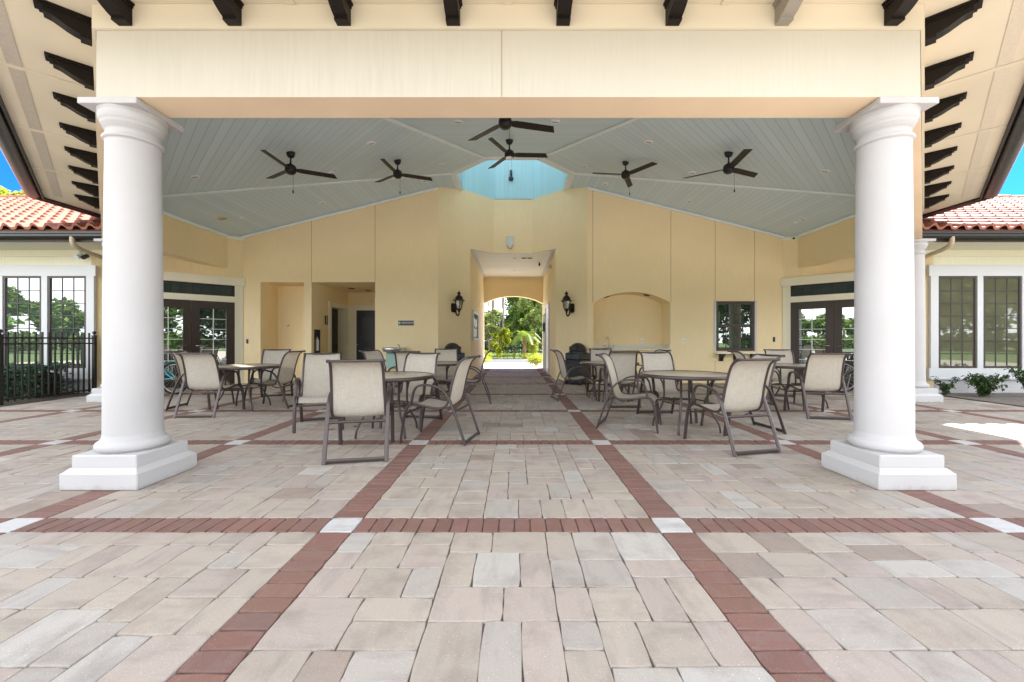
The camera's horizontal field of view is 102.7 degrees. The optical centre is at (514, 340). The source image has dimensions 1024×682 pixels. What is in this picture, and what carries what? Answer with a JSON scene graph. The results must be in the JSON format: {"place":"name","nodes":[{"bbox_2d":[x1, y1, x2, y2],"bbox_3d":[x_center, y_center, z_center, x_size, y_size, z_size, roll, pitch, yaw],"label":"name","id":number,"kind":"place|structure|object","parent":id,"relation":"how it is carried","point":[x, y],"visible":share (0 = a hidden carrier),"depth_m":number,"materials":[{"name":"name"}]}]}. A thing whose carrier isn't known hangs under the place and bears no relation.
{"place":"outdoors","nodes":[
{"label":"outdoors","id":0,"kind":"place"},
{"bbox_2d":[486,359,533,362],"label":"driveway","id":1,"kind":"structure","parent":0,"point":[508,360],"depth_m":22.68,"materials":[{"name":"grey concrete"}]},
{"bbox_2d":[0,368,1023,681],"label":"paving","id":2,"kind":"structure","parent":0,"point":[918,606],"depth_m":2.15,"materials":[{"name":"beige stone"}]},
{"bbox_2d":[0,393,90,406],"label":"soil bed","id":3,"kind":"object","parent":2,"relation":"on","point":[27,400],"depth_m":7.96,"materials":[{"name":"brown soil"}]},
{"bbox_2d":[4,363,74,397],"bbox_3d":[-11.276,0.813,8.391,3.820,0.683,0.810,0,0,0],"label":"hedge","id":4,"kind":"object","parent":3,"relation":"on","point":[18,381],"visible":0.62,"depth_m":8.20,"materials":[{"name":"green plant"}]},
{"bbox_2d":[0,329,96,404],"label":"metal fence","id":5,"kind":"object","parent":3,"relation":"on","point":[94,359],"visible":0.98,"depth_m":7.93,"materials":[{"name":"black metal"}]},
{"bbox_2d":[0,195,244,392],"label":"clubhouse wing","id":6,"kind":"structure","parent":2,"relation":"on","point":[50,283],"depth_m":8.99,"materials":[{"name":"beige paint"}]},
{"bbox_2d":[3,276,40,366],"bbox_3d":[-10.785,-0.405,8.980,0.830,2.016,0.033,0,0,0],"label":"window","id":7,"kind":"structure","parent":6,"relation":"in","point":[21,294],"depth_m":8.99,"materials":[{"name":"clear glass"}]},
{"bbox_2d":[48,276,85,367],"bbox_3d":[-9.805,-0.405,8.980,0.830,2.016,0.033,0,0,0],"label":"window","id":8,"kind":"structure","parent":6,"relation":"in","point":[66,294],"depth_m":8.99,"materials":[{"name":"clear glass"}]},
{"bbox_2d":[74,251,88,259],"bbox_3d":[-9.398,-1.848,8.855,0.391,0.212,0.202,0,0,23],"label":"flood light","id":9,"kind":"object","parent":6,"relation":"attached to","point":[79,255],"visible":0.98,"depth_m":8.80,"materials":[{"name":"grey plastic"}]},
{"bbox_2d":[164,299,190,387],"bbox_3d":[-8.365,0.068,9.872,0.090,2.145,0.898,0,0,45],"label":"door","id":10,"kind":"structure","parent":6,"relation":"in","point":[177,313],"depth_m":10.00,"materials":[{"name":"brown paint"}]},
{"bbox_2d":[192,300,234,383],"bbox_3d":[-7.724,0.068,10.513,0.898,2.145,0.090,0,0,-45],"label":"door","id":11,"kind":"structure","parent":6,"relation":"in","point":[213,323],"depth_m":10.58,"materials":[{"name":"brown paint"}]},
{"bbox_2d":[164,361,186,394],"bbox_3d":[-7.795,0.617,8.777,1.823,1.075,0.618,0,0,6],"label":"bicycle","id":12,"kind":"object","parent":2,"relation":"on","point":[167,364],"visible":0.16,"depth_m":8.71,"materials":[{"name":"teal metal"}]},
{"bbox_2d":[165,351,234,410],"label":"sling chair","id":13,"kind":"object","parent":2,"relation":"on","point":[178,361],"visible":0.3,"depth_m":6.84,"materials":[{"name":"beige fabric"}]},
{"bbox_2d":[173,352,245,417],"bbox_3d":[-4.772,0.664,6.436,0.592,0.976,0.799,0,0,-3],"label":"sling chair","id":14,"kind":"object","parent":2,"relation":"on","point":[201,371],"visible":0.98,"depth_m":6.21,"materials":[{"name":"beige fabric"}]},
{"bbox_2d":[218,364,279,410],"bbox_3d":[-4.600,0.785,6.950,1.128,0.728,1.128,0,0,-4],"label":"patio table","id":15,"kind":"object","parent":2,"relation":"on","point":[239,367],"visible":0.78,"depth_m":6.76,"materials":[{"name":"brown metal"}]},
{"bbox_2d":[249,349,292,401],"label":"sling chair","id":16,"kind":"object","parent":2,"relation":"on","point":[271,356],"visible":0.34,"depth_m":8.26,"materials":[{"name":"beige fabric"}]},
{"bbox_2d":[242,350,305,408],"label":"sling chair","id":17,"kind":"object","parent":2,"relation":"on","point":[287,368],"visible":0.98,"depth_m":7.09,"materials":[{"name":"beige fabric"}]},
{"bbox_2d":[292,353,345,432],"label":"sling chair","id":18,"kind":"object","parent":2,"relation":"on","point":[312,385],"visible":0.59,"depth_m":5.69,"materials":[{"name":"beige fabric"}]},
{"bbox_2d":[321,359,394,464],"bbox_3d":[-1.568,0.664,4.193,0.592,0.976,0.799,0,0,-12],"label":"sling chair","id":19,"kind":"object","parent":2,"relation":"on","point":[357,388],"visible":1,"depth_m":3.96,"materials":[{"name":"beige fabric"}]},
{"bbox_2d":[359,350,397,404],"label":"sling chair","id":20,"kind":"object","parent":2,"relation":"on","point":[372,354],"visible":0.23,"depth_m":7.74,"materials":[{"name":"beige fabric"}]},
{"bbox_2d":[354,371,433,438],"bbox_3d":[-1.570,0.785,5.070,1.128,0.728,1.128,0,0,0],"label":"patio table","id":21,"kind":"object","parent":2,"relation":"on","point":[401,377],"visible":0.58,"depth_m":4.88,"materials":[{"name":"brown metal"}]},
{"bbox_2d":[379,352,442,429],"bbox_3d":[-1.411,0.664,5.675,0.592,0.976,0.799,0,0,11],"label":"sling chair","id":22,"kind":"object","parent":2,"relation":"on","point":[421,362],"visible":0.57,"depth_m":5.88,"materials":[{"name":"beige fabric"}]},
{"bbox_2d":[392,351,436,407],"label":"sling chair","id":23,"kind":"object","parent":2,"relation":"on","point":[400,356],"visible":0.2,"depth_m":7.11,"materials":[{"name":"beige fabric"}]},
{"bbox_2d":[419,361,458,402],"bbox_3d":[-1.500,0.785,7.900,1.128,0.728,1.128,0,0,-8],"label":"patio table","id":24,"kind":"object","parent":2,"relation":"on","point":[447,364],"visible":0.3,"depth_m":7.72,"materials":[{"name":"brown metal"}]},
{"bbox_2d":[399,355,480,445],"bbox_3d":[-0.851,0.664,4.811,0.799,0.976,0.592,0,0,11],"label":"sling chair","id":25,"kind":"object","parent":2,"relation":"on","point":[457,392],"visible":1,"depth_m":4.69,"materials":[{"name":"beige fabric"}]},
{"bbox_2d":[435,349,457,392],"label":"sling chair","id":26,"kind":"object","parent":2,"relation":"on","point":[448,355],"visible":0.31,"depth_m":8.87,"materials":[{"name":"beige fabric"}]},
{"bbox_2d":[466,350,492,403],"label":"sling chair","id":27,"kind":"object","parent":2,"relation":"on","point":[474,381],"visible":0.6,"depth_m":7.41,"materials":[{"name":"brown metal"}]},
{"bbox_2d":[0,0,1023,490],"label":"pavilion","id":28,"kind":"structure","parent":2,"relation":"on","point":[122,120],"depth_m":3.33,"materials":[{"name":"beige paint"}]},
{"bbox_2d":[189,175,199,178],"bbox_3d":[-5.799,-2.965,7.421,0.170,0.020,0.170,-10,10,1],"label":"recessed light","id":29,"kind":"object","parent":28,"relation":"attached to","point":[194,176],"visible":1,"depth_m":7.40,"materials":[{"name":"white plastic"}]},
{"bbox_2d":[261,150,336,192],"bbox_3d":[-3.724,-2.905,7.146,1.161,0.750,1.298,0,0,-27],"label":"ceiling fan","id":30,"kind":"object","parent":28,"relation":"hanging from","point":[290,168],"visible":1,"depth_m":7.09,"materials":[{"name":"black metal"}]},
{"bbox_2d":[366,141,375,144],"bbox_3d":[-2.559,-3.521,7.311,0.170,0.020,0.170,-10,10,1],"label":"recessed light","id":31,"kind":"object","parent":28,"relation":"attached to","point":[371,143],"visible":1,"depth_m":7.29,"materials":[{"name":"white plastic"}]},
{"bbox_2d":[376,159,432,193],"bbox_3d":[-2.290,-3.425,8.615,1.161,0.750,1.298,0,0,-23],"label":"ceiling fan","id":32,"kind":"object","parent":28,"relation":"hanging from","point":[398,173],"visible":0.99,"depth_m":8.57,"materials":[{"name":"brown wood"}]},
{"bbox_2d":[453,120,462,123],"bbox_3d":[-0.910,-3.511,6.582,0.170,0.020,0.170,0,14,0],"label":"recessed light","id":33,"kind":"object","parent":28,"relation":"attached to","point":[457,121],"visible":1,"depth_m":6.56,"materials":[{"name":"white plastic"}]},
{"bbox_2d":[468,118,553,151],"bbox_3d":[0.034,-2.950,5.675,1.161,0.750,1.298,0,0,-16],"label":"ceiling fan","id":34,"kind":"object","parent":28,"relation":"hanging from","point":[505,123],"visible":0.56,"depth_m":5.74,"materials":[{"name":"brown wood"}]},
{"bbox_2d":[488,137,547,175],"bbox_3d":[0.066,-3.485,7.798,1.160,0.750,1.298,0,0,-3],"label":"ceiling fan","id":35,"kind":"object","parent":28,"relation":"hanging from","point":[511,155],"visible":0.87,"depth_m":7.78,"materials":[{"name":"black metal"}]},
{"bbox_2d":[550,120,559,123],"bbox_3d":[0.650,-3.506,6.561,0.170,0.020,0.170,0,14,0],"label":"recessed light","id":36,"kind":"object","parent":28,"relation":"attached to","point":[554,121],"visible":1,"depth_m":6.54,"materials":[{"name":"white plastic"}]},
{"bbox_2d":[592,161,657,194],"bbox_3d":[2.444,-3.465,8.843,1.298,0.750,1.161,0,0,23],"label":"ceiling fan","id":37,"kind":"object","parent":28,"relation":"hanging from","point":[625,174],"visible":0.97,"depth_m":8.62,"materials":[{"name":"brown wood"}]},
{"bbox_2d":[644,140,653,143],"bbox_3d":[2.389,-3.528,7.281,0.170,0.020,0.170,10,10,-1],"label":"recessed light","id":38,"kind":"object","parent":28,"relation":"attached to","point":[648,141],"visible":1,"depth_m":7.26,"materials":[{"name":"white plastic"}]},
{"bbox_2d":[685,149,757,191],"bbox_3d":[3.888,-2.935,7.181,1.161,0.750,1.298,0,0,-25],"label":"ceiling fan","id":39,"kind":"object","parent":28,"relation":"hanging from","point":[728,168],"visible":0.98,"depth_m":7.09,"materials":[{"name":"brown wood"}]},
{"bbox_2d":[819,169,830,172],"bbox_3d":[5.449,-2.967,7.181,0.170,0.020,0.170,10,10,-1],"label":"recessed light","id":40,"kind":"object","parent":28,"relation":"attached to","point":[825,171],"visible":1,"depth_m":7.16,"materials":[{"name":"white plastic"}]},
{"bbox_2d":[0,368,1023,681],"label":"brick band","id":41,"kind":"object","parent":2,"relation":"attached to","point":[758,628],"visible":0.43,"depth_m":2.55,"materials":[{"name":"red brick"}]},
{"bbox_2d":[439,343,464,384],"bbox_3d":[-1.650,0.603,10.860,0.510,1.094,0.510,0,0,-45],"label":"rubbish bin","id":42,"kind":"object","parent":41,"relation":"on","point":[461,355],"visible":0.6,"depth_m":10.72,"materials":[{"name":"black plastic"}]},
{"bbox_2d":[241,187,784,382],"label":"building","id":43,"kind":"structure","parent":2,"relation":"on","point":[711,287],"depth_m":11.00,"materials":[{"name":"yellow paint"}]},
{"bbox_2d":[314,330,319,352],"bbox_3d":[-5.450,0.020,11.300,0.090,0.640,0.300,0,0,0],"label":"extinguisher cabinet","id":44,"kind":"object","parent":43,"relation":"attached to","point":[316,341],"visible":0.97,"depth_m":11.26,"materials":[{"name":"black paint"}]},
{"bbox_2d":[332,309,337,352],"bbox_3d":[-5.700,0.070,12.675,0.100,2.160,1.150,0,0,0],"label":"restroom door","id":45,"kind":"structure","parent":43,"relation":"in","point":[334,311],"depth_m":12.97,"materials":[{"name":"black paint"}]},
{"bbox_2d":[356,310,374,359],"bbox_3d":[-4.710,0.083,13.351,0.920,2.135,0.081,0,0,0],"label":"restroom door","id":46,"kind":"structure","parent":43,"relation":"in","point":[365,319],"depth_m":13.36,"materials":[{"name":"black paint"}]},
{"bbox_2d":[382,344,405,367],"bbox_3d":[-3.180,0.412,10.723,0.544,0.636,0.550,0,0,0],"label":"drinking fountain","id":47,"kind":"object","parent":43,"relation":"attached to","point":[390,359],"visible":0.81,"depth_m":10.70,"materials":[{"name":"grey metal"}]},
{"bbox_2d":[398,320,413,325],"bbox_3d":[-2.915,-0.472,10.988,0.450,0.170,0.023,0,0,0],"label":"restroom sign","id":48,"kind":"object","parent":43,"relation":"attached to","point":[405,322],"visible":1,"depth_m":10.98,"materials":[{"name":"plastic"}]},
{"bbox_2d":[451,292,464,315],"bbox_3d":[-1.548,-1.019,11.213,0.413,0.706,0.330,0,0,45],"label":"wall lantern","id":49,"kind":"object","parent":43,"relation":"attached to","point":[458,298],"depth_m":11.16,"materials":[{"name":"brown metal"}]},
{"bbox_2d":[472,310,478,339],"bbox_3d":[-1.250,-0.460,13.050,0.059,0.900,1.700,0,0,0],"label":"notice board","id":50,"kind":"object","parent":43,"relation":"attached to","point":[475,325],"visible":0.95,"depth_m":13.17,"materials":[{"name":"white paint"}]},
{"bbox_2d":[506,236,512,248],"bbox_3d":[-0.140,-2.948,12.360,0.210,0.403,0.170,0,0,0],"label":"emergency light","id":51,"kind":"object","parent":43,"relation":"attached to","point":[509,241],"visible":1,"depth_m":12.31,"materials":[{"name":"grey plastic"}]},
{"bbox_2d":[546,308,547,372],"bbox_3d":[1.171,-0.010,14.580,0.012,2.319,1.238,0,0,0],"label":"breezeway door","id":52,"kind":"structure","parent":43,"relation":"in","point":[547,308],"depth_m":14.50,"materials":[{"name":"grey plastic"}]},
{"bbox_2d":[561,291,574,316],"bbox_3d":[1.448,-1.009,11.213,0.330,0.706,0.413,0,0,45],"label":"wall lantern","id":53,"kind":"object","parent":43,"relation":"attached to","point":[566,298],"depth_m":11.17,"materials":[{"name":"brown metal"}]},
{"bbox_2d":[716,301,754,350],"bbox_3d":[5.920,-0.390,11.010,1.050,1.330,0.080,0,0,0],"label":"window","id":54,"kind":"structure","parent":43,"relation":"in","point":[735,320],"depth_m":11.03,"materials":[{"name":"glass"}]},
{"bbox_2d":[550,349,596,400],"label":"sling chair","id":55,"kind":"object","parent":2,"relation":"on","point":[564,372],"visible":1,"depth_m":7.95,"materials":[{"name":"beige fabric"}]},
{"bbox_2d":[564,343,590,385],"bbox_3d":[1.670,0.603,10.820,0.510,1.094,0.510,0,0,45],"label":"grill","id":56,"kind":"object","parent":2,"relation":"on","point":[577,354],"visible":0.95,"depth_m":10.63,"materials":[{"name":"black metal"}]},
{"bbox_2d":[587,348,621,396],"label":"sling chair","id":57,"kind":"object","parent":2,"relation":"on","point":[593,352],"visible":0.46,"depth_m":8.97,"materials":[{"name":"beige fabric"}]},
{"bbox_2d":[580,361,638,401],"bbox_3d":[1.850,0.785,8.000,1.128,0.728,1.128,0,0,-16],"label":"patio table","id":58,"kind":"object","parent":2,"relation":"on","point":[596,363],"visible":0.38,"depth_m":7.88,"materials":[{"name":"brown metal"}]},
{"bbox_2d":[598,351,641,407],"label":"sling chair","id":59,"kind":"object","parent":2,"relation":"on","point":[625,363],"visible":0.75,"depth_m":7.07,"materials":[{"name":"beige fabric"}]},
{"bbox_2d":[595,353,661,433],"bbox_3d":[1.530,0.664,5.481,0.799,0.976,0.592,0,0,24],"label":"sling chair","id":60,"kind":"object","parent":2,"relation":"on","point":[620,395],"visible":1,"depth_m":5.53,"materials":[{"name":"beige fabric"}]},
{"bbox_2d":[621,349,670,400],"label":"sling chair","id":61,"kind":"object","parent":2,"relation":"on","point":[660,350],"visible":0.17,"depth_m":7.92,"materials":[{"name":"brown metal"}]},
{"bbox_2d":[636,352,697,423],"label":"sling chair","id":62,"kind":"object","parent":2,"relation":"on","point":[657,360],"visible":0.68,"depth_m":6.27,"materials":[{"name":"beige fabric"}]},
{"bbox_2d":[640,370,726,435],"bbox_3d":[2.210,0.785,5.300,1.128,0.728,1.128,0,0,-12],"label":"patio table","id":63,"kind":"object","parent":2,"relation":"on","point":[691,375],"visible":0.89,"depth_m":5.14,"materials":[{"name":"brown metal"}]},
{"bbox_2d":[683,358,781,456],"bbox_3d":[2.354,0.664,4.475,0.592,0.976,0.799,0,0,-14],"label":"sling chair","id":64,"kind":"object","parent":2,"relation":"on","point":[745,384],"visible":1,"depth_m":4.25,"materials":[{"name":"beige fabric"}]},
{"bbox_2d":[700,354,786,435],"bbox_3d":[2.930,0.664,5.273,0.799,0.976,0.592,0,0,-6],"label":"sling chair","id":65,"kind":"object","parent":2,"relation":"on","point":[713,397],"visible":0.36,"depth_m":5.11,"materials":[{"name":"brown metal"}]},
{"bbox_2d":[727,350,789,409],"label":"sling chair","id":66,"kind":"object","parent":2,"relation":"on","point":[737,354],"visible":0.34,"depth_m":6.96,"materials":[{"name":"beige fabric"}]},
{"bbox_2d":[763,349,806,400],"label":"sling chair","id":67,"kind":"object","parent":2,"relation":"on","point":[789,356],"visible":0.37,"depth_m":8.19,"materials":[{"name":"beige fabric"}]},
{"bbox_2d":[771,363,828,409],"bbox_3d":[4.930,0.785,7.100,1.128,0.728,1.128,0,0,-20],"label":"patio table","id":68,"kind":"object","parent":2,"relation":"on","point":[796,366],"visible":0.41,"depth_m":6.99,"materials":[{"name":"brown metal"}]},
{"bbox_2d":[783,353,852,420],"bbox_3d":[4.631,0.664,6.285,0.592,0.976,0.799,0,0,11],"label":"sling chair","id":69,"kind":"object","parent":2,"relation":"on","point":[823,373],"visible":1,"depth_m":6.07,"materials":[{"name":"beige fabric"}]},
{"bbox_2d":[836,361,853,392],"bbox_3d":[7.792,0.617,8.974,1.823,1.075,0.618,0,0,8],"label":"bicycle","id":70,"kind":"object","parent":2,"relation":"on","point":[852,387],"visible":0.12,"depth_m":9.02,"materials":[{"name":"metal"}]},
{"bbox_2d":[780,195,1023,392],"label":"clubhouse wing","id":71,"kind":"structure","parent":2,"relation":"on","point":[974,275],"depth_m":8.99,"materials":[{"name":"beige paint"}]},
{"bbox_2d":[791,300,833,383],"bbox_3d":[7.624,0.068,10.513,0.898,2.145,0.090,0,0,45],"label":"door","id":72,"kind":"structure","parent":71,"relation":"in","point":[812,323],"depth_m":10.54,"materials":[{"name":"brown paint"}]},
{"bbox_2d":[834,299,853,386],"bbox_3d":[8.265,0.068,9.872,0.898,2.145,0.090,0,0,45],"label":"door","id":73,"kind":"structure","parent":71,"relation":"in","point":[843,309],"depth_m":10.05,"materials":[{"name":"brown paint"}]},
{"bbox_2d":[939,276,976,367],"bbox_3d":[9.705,-0.405,8.980,0.830,2.016,0.033,0,0,0],"label":"window","id":74,"kind":"structure","parent":71,"relation":"in","point":[957,294],"depth_m":8.99,"materials":[{"name":"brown glass"}]},
{"bbox_2d":[983,276,1020,367],"bbox_3d":[10.685,-0.405,8.980,0.830,2.016,0.033,0,0,0],"label":"window","id":75,"kind":"structure","parent":71,"relation":"in","point":[1001,294],"depth_m":8.99,"materials":[{"name":"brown glass"}]},
{"bbox_2d":[938,393,1023,405],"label":"mulch bed","id":76,"kind":"object","parent":2,"relation":"on","point":[1012,398],"depth_m":8.24,"materials":[{"name":"brown soil"}]},
{"bbox_2d":[930,376,959,394],"bbox_3d":[8.963,0.950,8.521,0.374,0.423,0.395,0,0,-32],"label":"leafy shrub","id":77,"kind":"object","parent":76,"relation":"on","point":[944,388],"visible":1,"depth_m":8.51,"materials":[{"name":"green plant"}]},
{"bbox_2d":[961,372,1009,396],"bbox_3d":[9.604,0.898,8.304,0.779,0.528,0.575,0,0,-25],"label":"leafy shrub","id":78,"kind":"object","parent":76,"relation":"on","point":[984,385],"visible":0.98,"depth_m":8.28,"materials":[{"name":"green plant"}]},
{"bbox_2d":[1004,366,1023,388],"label":"leafy shrub","id":79,"kind":"object","parent":76,"relation":"on","point":[1019,373],"visible":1,"depth_m":8.29,"materials":[{"name":"green plant"}]},
{"bbox_2d":[0,146,1023,340],"label":"sky","id":80,"kind":"structure","parent":0,"point":[1014,183],"materials":[{"name":"blue"}]},
{"bbox_2d":[484,363,541,367],"bbox_3d":[-0.050,1.156,19.150,28.000,0.001,4.100,0,0,0],"label":"apron","id":81,"kind":"object","parent":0,"point":[508,365],"visible":0.2,"depth_m":18.97,"materials":[{"name":"concrete"}]},
{"bbox_2d":[484,355,491,364],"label":"round bush","id":82,"kind":"object","parent":81,"relation":"on","point":[487,360],"visible":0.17,"depth_m":19.13,"materials":[{"name":"yellow plant"}]},
{"bbox_2d":[526,355,541,365],"bbox_3d":[1.002,0.910,19.001,1.022,0.536,0.824,0,0,0],"label":"round bush","id":83,"kind":"object","parent":81,"relation":"on","point":[536,361],"visible":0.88,"depth_m":18.90,"materials":[{"name":"yellow plant"}]},
{"bbox_2d":[485,349,541,358],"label":"ground","id":84,"kind":"structure","parent":0,"point":[516,357],"depth_m":29.24,"materials":[{"name":"green plant"}]},
{"bbox_2d":[0,186,24,194],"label":"shade tree","id":85,"kind":"object","parent":84,"relation":"on","point":[4,191],"visible":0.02,"depth_m":25.53,"materials":[{"name":"green plant"}]},
{"bbox_2d":[486,302,488,346],"bbox_3d":[-2.520,-5.867,39.938,3.982,14.135,2.406,0,0,12],"label":"pine tree","id":86,"kind":"object","parent":84,"relation":"on","point":[488,313],"depth_m":39.93,"materials":[{"name":"grey plant"}]},
{"bbox_2d":[491,300,493,352],"bbox_3d":[-1.592,-6.335,39.586,3.031,15.070,3.146,0,0,0],"label":"pine tree","id":87,"kind":"object","parent":84,"relation":"on","point":[492,307],"visible":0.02,"depth_m":38.88,"materials":[{"name":"grey plant"}]},
{"bbox_2d":[484,308,503,354],"bbox_3d":[-1.805,-0.507,27.658,2.018,3.415,1.168,0,0,18],"label":"slender tree","id":88,"kind":"object","parent":84,"relation":"on","point":[491,327],"visible":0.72,"depth_m":27.54,"materials":[{"name":"green plant"}]},
{"bbox_2d":[488,327,511,356],"bbox_3d":[-0.979,0.150,28.621,1.754,2.170,0.939,0,0,19],"label":"bamboo clump","id":89,"kind":"object","parent":84,"relation":"on","point":[495,346],"visible":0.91,"depth_m":28.56,"materials":[{"name":"green plant"}]},
{"bbox_2d":[502,298,503,352],"bbox_3d":[-1.414,-6.352,40.009,3.759,15.105,2.612,0,0,0],"label":"pine tree","id":90,"kind":"object","parent":84,"relation":"on","point":[502,314],"visible":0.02,"depth_m":39.91,"materials":[{"name":"grey plant"}]},
{"bbox_2d":[484,352,541,358],"bbox_3d":[-0.059,0.969,26.603,9.616,0.511,0.739,0,0,0],"label":"hedge row","id":91,"kind":"object","parent":84,"relation":"on","point":[514,356],"visible":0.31,"depth_m":26.55,"materials":[{"name":"green plant"}]},
{"bbox_2d":[484,297,541,350],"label":"woodland","id":92,"kind":"object","parent":84,"relation":"on","point":[509,317],"visible":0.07,"depth_m":45.27,"materials":[{"name":"green plant"}]},
{"bbox_2d":[484,337,541,356],"bbox_3d":[-0.058,0.532,30.604,8.608,1.746,0.924,0,0,0],"label":"thicket","id":93,"kind":"object","parent":84,"relation":"on","point":[517,347],"visible":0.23,"depth_m":30.54,"materials":[{"name":"green plant"}]},
{"bbox_2d":[502,297,538,354],"bbox_3d":[0.494,-2.476,33.575,3.566,7.352,2.432,0,0,0],"label":"shade tree","id":94,"kind":"object","parent":84,"relation":"on","point":[515,314],"visible":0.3,"depth_m":33.13,"materials":[{"name":"green plant"}]},
{"bbox_2d":[508,330,541,357],"bbox_3d":[0.679,0.235,27.404,2.342,1.831,2.333,0,0,0],"label":"palm tree","id":95,"kind":"object","parent":84,"relation":"on","point":[525,336],"visible":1,"depth_m":27.18,"materials":[{"name":"green plant"}]},
{"bbox_2d":[517,297,541,354],"bbox_3d":[1.615,-1.560,29.195,3.042,5.521,2.057,0,0,0],"label":"broad tree","id":96,"kind":"object","parent":84,"relation":"on","point":[523,303],"visible":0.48,"depth_m":28.98,"materials":[{"name":"green plant"}]},
{"bbox_2d":[528,338,538,354],"bbox_3d":[1.263,0.466,28.006,0.786,1.415,0.846,0,0,0],"label":"round bush","id":97,"kind":"object","parent":84,"relation":"on","point":[534,347],"visible":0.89,"depth_m":27.89,"materials":[{"name":"green plant"}]},
{"bbox_2d":[529,300,541,341],"bbox_3d":[2.424,-2.262,35.181,2.905,6.924,1.985,0,0,0],"label":"shade tree","id":98,"kind":"object","parent":84,"relation":"on","point":[538,330],"visible":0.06,"depth_m":35.05,"materials":[{"name":"green plant"}]}
]}

